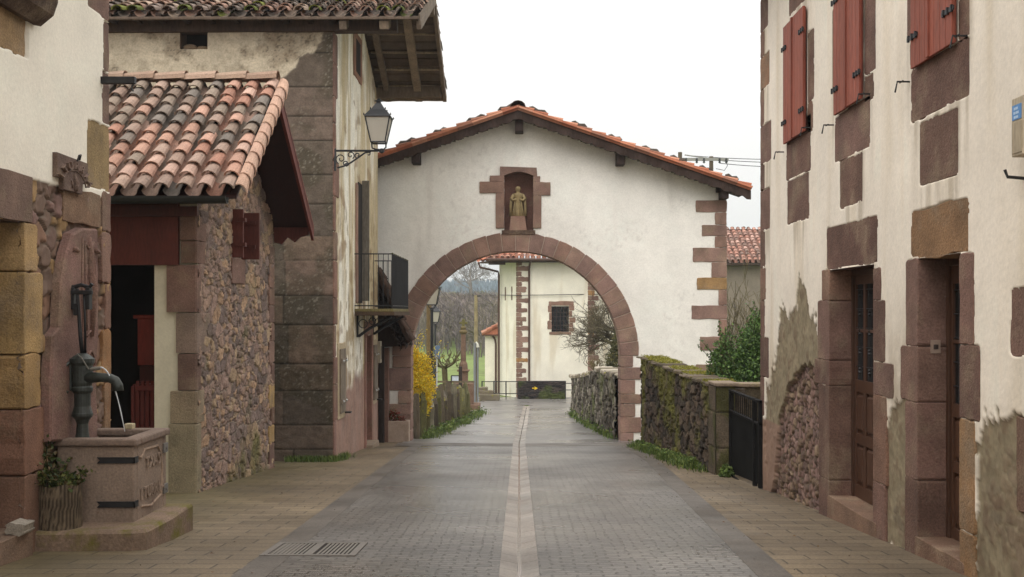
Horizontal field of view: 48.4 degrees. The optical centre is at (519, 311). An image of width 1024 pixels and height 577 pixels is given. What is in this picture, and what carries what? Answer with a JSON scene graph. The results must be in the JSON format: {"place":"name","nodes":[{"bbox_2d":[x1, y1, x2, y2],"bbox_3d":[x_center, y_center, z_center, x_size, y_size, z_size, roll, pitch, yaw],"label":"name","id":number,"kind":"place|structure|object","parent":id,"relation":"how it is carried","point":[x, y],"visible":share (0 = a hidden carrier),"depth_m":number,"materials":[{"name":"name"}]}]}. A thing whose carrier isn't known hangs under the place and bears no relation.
{"place":"outdoors","nodes":[
{"label":"outdoors","id":0,"kind":"place"},
{"bbox_2d":[0,442,408,576],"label":"pavement","id":1,"kind":"structure","parent":0,"point":[274,515],"depth_m":12.68,"materials":[{"name":"beige stone"}]},
{"bbox_2d":[35,428,192,551],"bbox_3d":[-4.010,1.995,11.400,1.080,1.510,1.600,0,0,0],"label":"fountain trough","id":2,"kind":"object","parent":1,"relation":"on","point":[126,506],"visible":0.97,"depth_m":11.10,"materials":[{"name":"stone"}]},
{"bbox_2d":[39,482,82,530],"bbox_3d":[-4.370,1.867,10.841,0.409,0.487,0.411,0,0,0],"label":"log planter","id":3,"kind":"object","parent":2,"relation":"on","point":[60,507],"visible":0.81,"depth_m":10.67,"materials":[{"name":"brown wood"}]},
{"bbox_2d":[32,434,95,492],"bbox_3d":[-4.388,1.445,10.831,0.587,0.622,0.584,0,0,22],"label":"trailing plant","id":4,"kind":"object","parent":3,"relation":"in","point":[50,479],"visible":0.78,"depth_m":10.79,"materials":[{"name":"green plant"}]},
{"bbox_2d":[40,228,100,441],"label":"carved slab","id":5,"kind":"structure","parent":2,"relation":"on","point":[78,252],"depth_m":11.19,"materials":[{"name":"red stone"}]},
{"bbox_2d":[66,283,123,436],"bbox_3d":[-4.196,0.502,11.270,0.588,1.572,0.251,0,0,0],"label":"hand pump","id":6,"kind":"object","parent":2,"relation":"on","point":[83,377],"visible":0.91,"depth_m":11.22,"materials":[{"name":"metal"}]},
{"bbox_2d":[100,367,124,431],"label":"water stream","id":7,"kind":"structure","parent":6,"relation":"attached to","point":[117,398],"depth_m":11.21,"materials":[{"name":"clear liquid"}]},
{"bbox_2d":[124,423,134,428],"bbox_3d":[-4.115,1.212,12.050,0.090,0.055,0.100,0,0,0],"label":"wooden block","id":8,"kind":"object","parent":2,"relation":"on","point":[129,425],"depth_m":12.00,"materials":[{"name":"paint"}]},
{"bbox_2d":[283,450,354,462],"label":"grass","id":9,"kind":"structure","parent":1,"relation":"on","point":[325,458],"depth_m":23.18,"materials":[{"name":"green plant"}]},
{"bbox_2d":[402,405,523,442],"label":"road asphalt","id":10,"kind":"structure","parent":0,"point":[499,424],"depth_m":38.93,"materials":[{"name":"grey asphalt"}]},
{"bbox_2d":[413,394,419,438],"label":"stone slab","id":11,"kind":"structure","parent":10,"relation":"on","point":[416,420],"depth_m":32.78,"materials":[{"name":"grey stone"}]},
{"bbox_2d":[419,392,426,436],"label":"stone slab","id":12,"kind":"structure","parent":10,"relation":"on","point":[423,409],"depth_m":33.71,"materials":[{"name":"grey stone"}]},
{"bbox_2d":[426,404,430,431],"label":"stone slab","id":13,"kind":"structure","parent":10,"relation":"on","point":[428,421],"depth_m":35.02,"materials":[{"name":"stone"}]},
{"bbox_2d":[430,397,434,427],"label":"stone slab","id":14,"kind":"structure","parent":10,"relation":"on","point":[432,417],"depth_m":35.89,"materials":[{"name":"grey stone"}]},
{"bbox_2d":[431,394,437,428],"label":"stone slab","id":15,"kind":"structure","parent":10,"relation":"on","point":[435,402],"depth_m":37.05,"materials":[{"name":"grey stone"}]},
{"bbox_2d":[434,391,441,425],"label":"stone slab","id":16,"kind":"structure","parent":10,"relation":"on","point":[438,396],"depth_m":37.93,"materials":[{"name":"grey stone"}]},
{"bbox_2d":[434,384,444,424],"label":"stone slab","id":17,"kind":"structure","parent":10,"relation":"on","point":[440,388],"depth_m":38.92,"materials":[{"name":"grey stone"}]},
{"bbox_2d":[443,390,447,425],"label":"stone slab","id":18,"kind":"structure","parent":10,"relation":"on","point":[445,404],"depth_m":39.91,"materials":[{"name":"grey stone"}]},
{"bbox_2d":[445,381,450,421],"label":"stone slab","id":19,"kind":"structure","parent":10,"relation":"on","point":[448,389],"depth_m":41.22,"materials":[{"name":"grey stone"}]},
{"bbox_2d":[451,392,454,419],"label":"stone slab","id":20,"kind":"structure","parent":10,"relation":"on","point":[452,411],"depth_m":42.02,"materials":[{"name":"grey stone"}]},
{"bbox_2d":[395,443,512,445],"bbox_3d":[-1.700,3.476,29.750,3.070,0.116,1.500,0,0,0],"label":"road crossing band","id":21,"kind":"object","parent":10,"relation":"on","point":[454,444],"visible":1,"depth_m":29.68,"materials":[{"name":"stone"}]},
{"bbox_2d":[451,383,456,421],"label":"stone slab","id":22,"kind":"structure","parent":10,"relation":"on","point":[454,389],"depth_m":42.98,"materials":[{"name":"grey stone"}]},
{"bbox_2d":[456,384,459,417],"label":"stone slab","id":23,"kind":"structure","parent":10,"relation":"on","point":[458,402],"depth_m":43.63,"materials":[{"name":"grey stone"}]},
{"bbox_2d":[459,385,461,417],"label":"stone slab","id":24,"kind":"structure","parent":10,"relation":"on","point":[460,388],"depth_m":44.95,"materials":[{"name":"grey stone"}]},
{"bbox_2d":[462,388,465,417],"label":"stone slab","id":25,"kind":"structure","parent":10,"relation":"on","point":[463,404],"depth_m":45.90,"materials":[{"name":"grey stone"}]},
{"bbox_2d":[462,383,468,414],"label":"stone slab","id":26,"kind":"structure","parent":10,"relation":"on","point":[465,387],"depth_m":47.02,"materials":[{"name":"grey stone"}]},
{"bbox_2d":[268,338,743,574],"bbox_3d":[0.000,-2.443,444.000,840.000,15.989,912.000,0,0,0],"label":"ground","id":27,"kind":"structure","parent":0,"point":[452,369],"depth_m":108.00,"materials":[{"name":"green plant"}]},
{"bbox_2d":[0,0,135,565],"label":"house","id":28,"kind":"structure","parent":27,"relation":"on","point":[56,80],"depth_m":10.65,"materials":[{"name":"paint"}]},
{"bbox_2d":[0,6,24,56],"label":"window stone","id":29,"kind":"structure","parent":28,"relation":"in","point":[12,27],"depth_m":10.20,"materials":[{"name":"brown stone"}]},
{"bbox_2d":[4,518,34,536],"bbox_3d":[-4.452,1.924,10.175,0.184,0.127,0.250,0,0,0],"label":"loose stone","id":30,"kind":"object","parent":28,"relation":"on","point":[19,527],"visible":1,"depth_m":10.05,"materials":[{"name":"grey stone"}]},
{"bbox_2d":[52,152,92,193],"bbox_3d":[-4.470,-1.392,11.453,0.100,0.392,0.844,0,0,0],"label":"carved plaque","id":31,"kind":"object","parent":28,"relation":"attached to","point":[71,174],"visible":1,"depth_m":11.34,"materials":[{"name":"red stone"}]},
{"bbox_2d":[108,70,313,492],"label":"shed","id":32,"kind":"structure","parent":27,"relation":"on","point":[209,204],"depth_m":17.53,"materials":[{"name":"stone"}]},
{"bbox_2d":[131,381,153,427],"bbox_3d":[-5.560,1.839,17.010,0.354,1.621,0.380,0,0,0],"label":"red slatted crate","id":33,"kind":"object","parent":32,"relation":"in","point":[142,404],"visible":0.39,"depth_m":16.85,"materials":[{"name":"paint"}]},
{"bbox_2d":[133,315,153,382],"bbox_3d":[-5.671,1.352,17.495,0.360,2.595,0.450,0,0,0],"label":"red cupboard","id":34,"kind":"object","parent":32,"relation":"in","point":[146,342],"visible":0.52,"depth_m":17.30,"materials":[{"name":"paint"}]},
{"bbox_2d":[108,0,446,460],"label":"house","id":35,"kind":"structure","parent":27,"relation":"on","point":[341,66],"depth_m":23.39,"materials":[{"name":"paint"}]},
{"bbox_2d":[337,342,345,419],"bbox_3d":[-3.930,1.482,24.400,0.280,1.639,1.029,0,0,0],"label":"window frame","id":36,"kind":"structure","parent":35,"relation":"in","point":[339,345],"depth_m":24.05,"materials":[{"name":"paint"}]},
{"bbox_2d":[356,38,360,76],"bbox_3d":[-3.785,-5.963,26.836,0.010,0.761,0.694,0,0,0],"label":"slot window","id":37,"kind":"structure","parent":35,"relation":"in","point":[358,47],"depth_m":26.82,"materials":[{"name":"brown wood"}]},
{"bbox_2d":[358,182,362,302],"bbox_3d":[-3.792,-1.625,27.200,0.015,2.850,0.700,0,0,0],"label":"balcony doorway","id":38,"kind":"structure","parent":35,"relation":"in","point":[359,184],"depth_m":27.11,"materials":[{"name":"brown wood"}]},
{"bbox_2d":[334,98,393,170],"bbox_3d":[-3.199,-3.632,23.420,1.207,1.494,0.575,0,0,0],"label":"wall lantern","id":39,"kind":"object","parent":35,"relation":"attached to","point":[378,118],"depth_m":23.26,"materials":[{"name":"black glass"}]},
{"bbox_2d":[373,339,376,403],"bbox_3d":[-3.930,1.585,29.947,0.280,1.719,1.046,0,0,0],"label":"window frame","id":40,"kind":"structure","parent":35,"relation":"in","point":[374,341],"depth_m":29.87,"materials":[{"name":"paint"}]},
{"bbox_2d":[378,341,381,362],"bbox_3d":[-3.737,1.091,30.560,0.086,0.578,0.280,0,0,0],"label":"wall box","id":41,"kind":"object","parent":35,"relation":"attached to","point":[380,351],"visible":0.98,"depth_m":30.43,"materials":[{"name":"paint"}]},
{"bbox_2d":[266,446,512,576],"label":"road setts","id":42,"kind":"structure","parent":27,"relation":"on","point":[431,511],"depth_m":12.81,"materials":[{"name":"stone"}]},
{"bbox_2d":[259,542,367,558],"bbox_3d":[-1.900,2.228,10.650,0.860,0.088,0.860,0,0,0],"label":"drain grate","id":43,"kind":"object","parent":42,"relation":"on","point":[338,549],"visible":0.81,"depth_m":10.60,"materials":[{"name":"grey metal"}]},
{"bbox_2d":[231,446,419,576],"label":"road edge band","id":44,"kind":"object","parent":42,"relation":"on","point":[265,566],"visible":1,"depth_m":12.81,"materials":[{"name":"concrete"}]},
{"bbox_2d":[377,267,415,442],"bbox_3d":[-3.504,1.191,31.146,1.322,4.918,0.908,0,0,0],"label":"lean to","id":45,"kind":"object","parent":27,"relation":"on","point":[399,333],"visible":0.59,"depth_m":31.10,"materials":[{"name":"wood"}]},
{"bbox_2d":[388,420,409,441],"bbox_3d":[-3.325,3.367,31.410,0.608,0.724,0.420,0,0,0],"label":"stone planter","id":46,"kind":"object","parent":27,"relation":"on","point":[398,431],"visible":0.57,"depth_m":31.20,"materials":[{"name":"red stone"}]},
{"bbox_2d":[389,408,405,420],"bbox_3d":[-3.398,2.879,31.400,0.575,0.417,0.354,0,0,0],"label":"red plant","id":47,"kind":"object","parent":46,"relation":"on","point":[395,418],"visible":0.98,"depth_m":31.35,"materials":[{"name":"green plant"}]},
{"bbox_2d":[426,305,430,369],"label":"utility pole","id":48,"kind":"object","parent":27,"relation":"on","point":[428,329],"visible":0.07,"depth_m":45.90,"materials":[{"name":"brown wood"}]},
{"bbox_2d":[412,329,446,416],"bbox_3d":[-2.903,2.214,34.400,1.573,3.557,1.312,0,0,0],"label":"forsythia","id":49,"kind":"object","parent":27,"relation":"on","point":[423,382],"visible":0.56,"depth_m":34.24,"materials":[{"name":"yellow plant"}]},
{"bbox_2d":[427,286,441,387],"bbox_3d":[-3.061,1.470,40.000,0.652,5.484,0.654,0,0,0],"label":"street lamp","id":50,"kind":"object","parent":27,"relation":"on","point":[434,298],"visible":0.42,"depth_m":39.95,"materials":[{"name":"black metal"}]},
{"bbox_2d":[433,305,440,386],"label":"street lamp","id":51,"kind":"object","parent":27,"relation":"on","point":[436,313],"visible":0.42,"depth_m":61.88,"materials":[{"name":"black metal"}]},
{"bbox_2d":[435,346,439,385],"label":"blue sign","id":52,"kind":"object","parent":27,"relation":"on","point":[437,348],"visible":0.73,"depth_m":43.00,"materials":[{"name":"metal"}]},
{"bbox_2d":[423,348,460,390],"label":"pollarded tree","id":53,"kind":"object","parent":27,"relation":"on","point":[445,367],"visible":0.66,"depth_m":54.87,"materials":[{"name":"brown plant"}]},
{"bbox_2d":[435,381,473,386],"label":"wooden rail","id":54,"kind":"object","parent":27,"relation":"on","point":[455,382],"visible":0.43,"depth_m":47.00,"materials":[{"name":"wood"}]},
{"bbox_2d":[451,375,458,380],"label":"information board","id":55,"kind":"object","parent":27,"relation":"on","point":[454,377],"visible":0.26,"depth_m":58.00,"materials":[{"name":"paint"}]},
{"bbox_2d":[414,285,497,356],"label":"bare wood","id":56,"kind":"object","parent":27,"relation":"on","point":[456,308],"visible":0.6,"depth_m":140.38,"materials":[{"name":"grey plant"}]},
{"bbox_2d":[459,366,461,386],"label":"wooden post","id":57,"kind":"object","parent":27,"relation":"on","point":[460,373],"visible":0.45,"depth_m":50.00,"materials":[{"name":"wood"}]},
{"bbox_2d":[456,319,480,409],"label":"stone cross","id":58,"kind":"object","parent":27,"relation":"on","point":[463,331],"visible":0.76,"depth_m":54.84,"materials":[{"name":"stone"}]},
{"bbox_2d":[452,261,497,294],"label":"bare tree","id":59,"kind":"object","parent":27,"relation":"on","point":[470,274],"visible":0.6,"depth_m":240.75,"materials":[{"name":"grey plant"}]},
{"bbox_2d":[481,323,497,392],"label":"church annex","id":60,"kind":"object","parent":27,"relation":"on","point":[490,334],"visible":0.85,"depth_m":69.50,"materials":[{"name":"paint"}]},
{"bbox_2d":[414,406,616,438],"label":"verge weeds","id":61,"kind":"object","parent":27,"relation":"on","point":[453,424],"visible":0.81,"depth_m":39.37,"materials":[{"name":"green plant"}]},
{"bbox_2d":[499,406,539,576],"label":"drainage channel","id":62,"kind":"object","parent":27,"relation":"on","point":[529,563],"visible":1,"depth_m":13.10,"materials":[{"name":"stone"}]},
{"bbox_2d":[517,408,526,576],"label":"water trickle","id":63,"kind":"object","parent":62,"relation":"in","point":[519,545],"visible":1,"depth_m":12.98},
{"bbox_2d":[479,397,571,404],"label":"road junction","id":64,"kind":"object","parent":27,"relation":"on","point":[516,401],"visible":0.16,"depth_m":62.02,"materials":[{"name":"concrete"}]},
{"bbox_2d":[473,295,480,401],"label":"concrete pole","id":65,"kind":"object","parent":64,"relation":"on","point":[476,367],"visible":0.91,"depth_m":61.84,"materials":[{"name":"grey concrete"}]},
{"bbox_2d":[479,386,499,400],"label":"stone steps","id":66,"kind":"structure","parent":64,"relation":"on","point":[485,394],"depth_m":62.60,"materials":[{"name":"beige stone"}]},
{"bbox_2d":[481,381,518,398],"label":"railing","id":67,"kind":"object","parent":64,"relation":"on","point":[506,393],"visible":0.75,"depth_m":64.57,"materials":[{"name":"black metal"}]},
{"bbox_2d":[519,381,564,398],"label":"slate wall","id":68,"kind":"structure","parent":64,"relation":"on","point":[541,389],"depth_m":64.17,"materials":[{"name":"stone"}]},
{"bbox_2d":[476,252,617,396],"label":"house","id":69,"kind":"structure","parent":27,"relation":"on","point":[537,294],"depth_m":66.00,"materials":[{"name":"paint"}]},
{"bbox_2d":[547,321,551,328],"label":"window stone","id":70,"kind":"structure","parent":69,"relation":"in","point":[549,326],"depth_m":65.97,"materials":[{"name":"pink stone"}]},
{"bbox_2d":[549,332,570,334],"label":"window stone","id":71,"kind":"structure","parent":69,"relation":"in","point":[550,333],"depth_m":65.97,"materials":[{"name":"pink stone"}]},
{"bbox_2d":[552,306,568,331],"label":"window","id":72,"kind":"structure","parent":69,"relation":"in","point":[559,316],"depth_m":66.24,"materials":[{"name":"black glass"}]},
{"bbox_2d":[548,301,573,305],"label":"window stone","id":73,"kind":"structure","parent":69,"relation":"in","point":[558,303],"depth_m":65.97,"materials":[{"name":"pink stone"}]},
{"bbox_2d":[569,317,575,322],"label":"window stone","id":74,"kind":"structure","parent":69,"relation":"in","point":[573,320],"depth_m":65.97,"materials":[{"name":"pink stone"}]},
{"bbox_2d":[378,100,752,441],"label":"gate house","id":75,"kind":"structure","parent":27,"relation":"on","point":[633,235],"depth_m":31.69,"materials":[{"name":"paint"}]},
{"bbox_2d":[509,186,526,229],"bbox_3d":[-0.035,-2.873,31.860,0.507,1.242,0.320,0,0,0],"label":"statue","id":76,"kind":"object","parent":75,"relation":"on","point":[518,213],"visible":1,"depth_m":31.76,"materials":[{"name":"beige stone"}]},
{"bbox_2d":[557,293,614,361],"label":"bare tree","id":77,"kind":"object","parent":27,"relation":"on","point":[599,327],"visible":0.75,"depth_m":49.78,"materials":[{"name":"grey plant"}]},
{"bbox_2d":[583,358,603,369],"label":"clipped tree","id":78,"kind":"object","parent":27,"relation":"on","point":[593,364],"visible":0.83,"depth_m":48.01,"materials":[{"name":"green plant"}]},
{"bbox_2d":[569,366,618,438],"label":"roadside wall","id":79,"kind":"structure","parent":27,"relation":"on","point":[594,394],"depth_m":37.93,"materials":[{"name":"stone"}]},
{"bbox_2d":[604,330,618,366],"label":"conifer bush","id":80,"kind":"object","parent":27,"relation":"on","point":[612,354],"visible":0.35,"depth_m":45.81,"materials":[{"name":"green plant"}]},
{"bbox_2d":[526,446,757,576],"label":"road setts","id":81,"kind":"structure","parent":27,"relation":"on","point":[605,511],"depth_m":12.78,"materials":[{"name":"stone"}]},
{"bbox_2d":[625,446,792,576],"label":"road edge band","id":82,"kind":"object","parent":81,"relation":"on","point":[756,559],"visible":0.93,"depth_m":12.18,"materials":[{"name":"concrete"}]},
{"bbox_2d":[636,354,760,474],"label":"garden wall","id":83,"kind":"structure","parent":27,"relation":"on","point":[684,409],"depth_m":22.36,"materials":[{"name":"stone"}]},
{"bbox_2d":[678,152,728,170],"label":"power pole","id":84,"kind":"object","parent":27,"relation":"on","point":[710,159],"visible":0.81,"depth_m":71.80,"materials":[{"name":"grey metal"}]},
{"bbox_2d":[699,156,759,159],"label":"power line","id":85,"kind":"object","parent":84,"relation":"attached to","point":[729,158],"visible":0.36,"depth_m":72.71,"materials":[{"name":"black metal"}]},
{"bbox_2d":[697,301,760,381],"bbox_3d":[4.746,1.385,22.573,2.484,3.352,1.742,0,0,-31],"label":"evergreen shrub","id":86,"kind":"object","parent":27,"relation":"on","point":[745,354],"visible":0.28,"depth_m":22.22,"materials":[{"name":"green plant"}]},
{"bbox_2d":[726,252,759,377],"bbox_3d":[7.164,1.148,35.471,6.240,6.031,5.705,0,0,0],"label":"bare thicket","id":87,"kind":"object","parent":27,"relation":"on","point":[735,319],"visible":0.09,"depth_m":35.39,"materials":[{"name":"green plant"}]},
{"bbox_2d":[726,226,760,365],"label":"barn","id":88,"kind":"structure","parent":27,"relation":"on","point":[742,242],"depth_m":60.50,"materials":[{"name":"ceramic"}]},
{"bbox_2d":[760,0,1023,576],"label":"house","id":89,"kind":"structure","parent":27,"relation":"on","point":[892,207],"depth_m":10.94,"materials":[{"name":"paint"}]},
{"bbox_2d":[729,389,762,487],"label":"gate","id":90,"kind":"structure","parent":89,"relation":"attached to","point":[745,446],"depth_m":18.11,"materials":[{"name":"metal"}]},
{"bbox_2d":[851,268,873,504],"bbox_3d":[3.930,0.835,12.500,0.100,2.630,1.680,0,0,0],"label":"door","id":91,"kind":"structure","parent":89,"relation":"in","point":[862,361],"depth_m":13.03,"materials":[{"name":"brown wood"}]},
{"bbox_2d":[930,340,940,352],"bbox_3d":[3.782,0.322,10.356,0.090,0.120,0.024,0,0,0],"label":"door bell","id":92,"kind":"object","parent":89,"relation":"attached to","point":[935,346],"depth_m":10.35,"materials":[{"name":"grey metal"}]},
{"bbox_2d":[946,258,960,541],"bbox_3d":[3.930,0.785,9.875,0.100,2.530,1.010,0,0,0],"label":"door","id":93,"kind":"structure","parent":89,"relation":"in","point":[953,345],"depth_m":10.29,"materials":[{"name":"brown wood"}]},
{"bbox_2d":[1010,287,1023,356],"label":"window stone","id":94,"kind":"structure","parent":89,"relation":"in","point":[1017,322],"depth_m":8.31,"materials":[{"name":"red stone"}]},
{"bbox_2d":[1012,95,1023,156],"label":"meter box","id":95,"kind":"object","parent":89,"relation":"attached to","point":[1017,126],"visible":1,"depth_m":7.97,"materials":[{"name":"paint"}]},
{"bbox_2d":[1016,416,1023,511],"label":"window stone","id":96,"kind":"structure","parent":89,"relation":"in","point":[1019,420],"depth_m":8.26,"materials":[{"name":"red stone"}]},
{"bbox_2d":[378,0,760,281],"label":"sky","id":97,"kind":"structure","parent":0,"point":[671,77],"materials":[{"name":"white"}]},
{"bbox_2d":[525,405,632,442],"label":"road asphalt","id":98,"kind":"structure","parent":0,"point":[550,424],"depth_m":39.07,"materials":[{"name":"grey asphalt"}]},
{"bbox_2d":[525,443,629,445],"bbox_3d":[1.657,3.476,29.750,2.985,0.116,1.500,0,0,0],"label":"road crossing band","id":99,"kind":"object","parent":98,"relation":"on","point":[576,444],"visible":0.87,"depth_m":29.73,"materials":[{"name":"concrete"}]},
{"bbox_2d":[650,454,966,576],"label":"pavement","id":100,"kind":"structure","parent":0,"point":[780,520],"depth_m":11.59,"materials":[{"name":"beige stone"}]},
{"bbox_2d":[622,439,708,472],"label":"weeds","id":101,"kind":"object","parent":100,"relation":"on","point":[673,458],"visible":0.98,"depth_m":23.09,"materials":[{"name":"green plant"}]},
{"bbox_2d":[718,463,734,477],"bbox_3d":[3.507,2.708,19.311,0.290,0.300,0.464,0,0,0],"label":"weed clump","id":102,"kind":"object","parent":100,"relation":"on","point":[726,470],"visible":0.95,"depth_m":19.19,"materials":[{"name":"green plant"}]},
{"bbox_3d":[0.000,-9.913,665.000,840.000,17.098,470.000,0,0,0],"label":"far hill","id":103,"kind":"structure","parent":0,"visible":0},
{"bbox_2d":[440,278,497,293],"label":"conifer wood","id":104,"kind":"object","parent":103,"relation":"on","point":[446,285],"visible":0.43,"depth_m":582.11,"materials":[{"name":"grey plant"}]}
]}

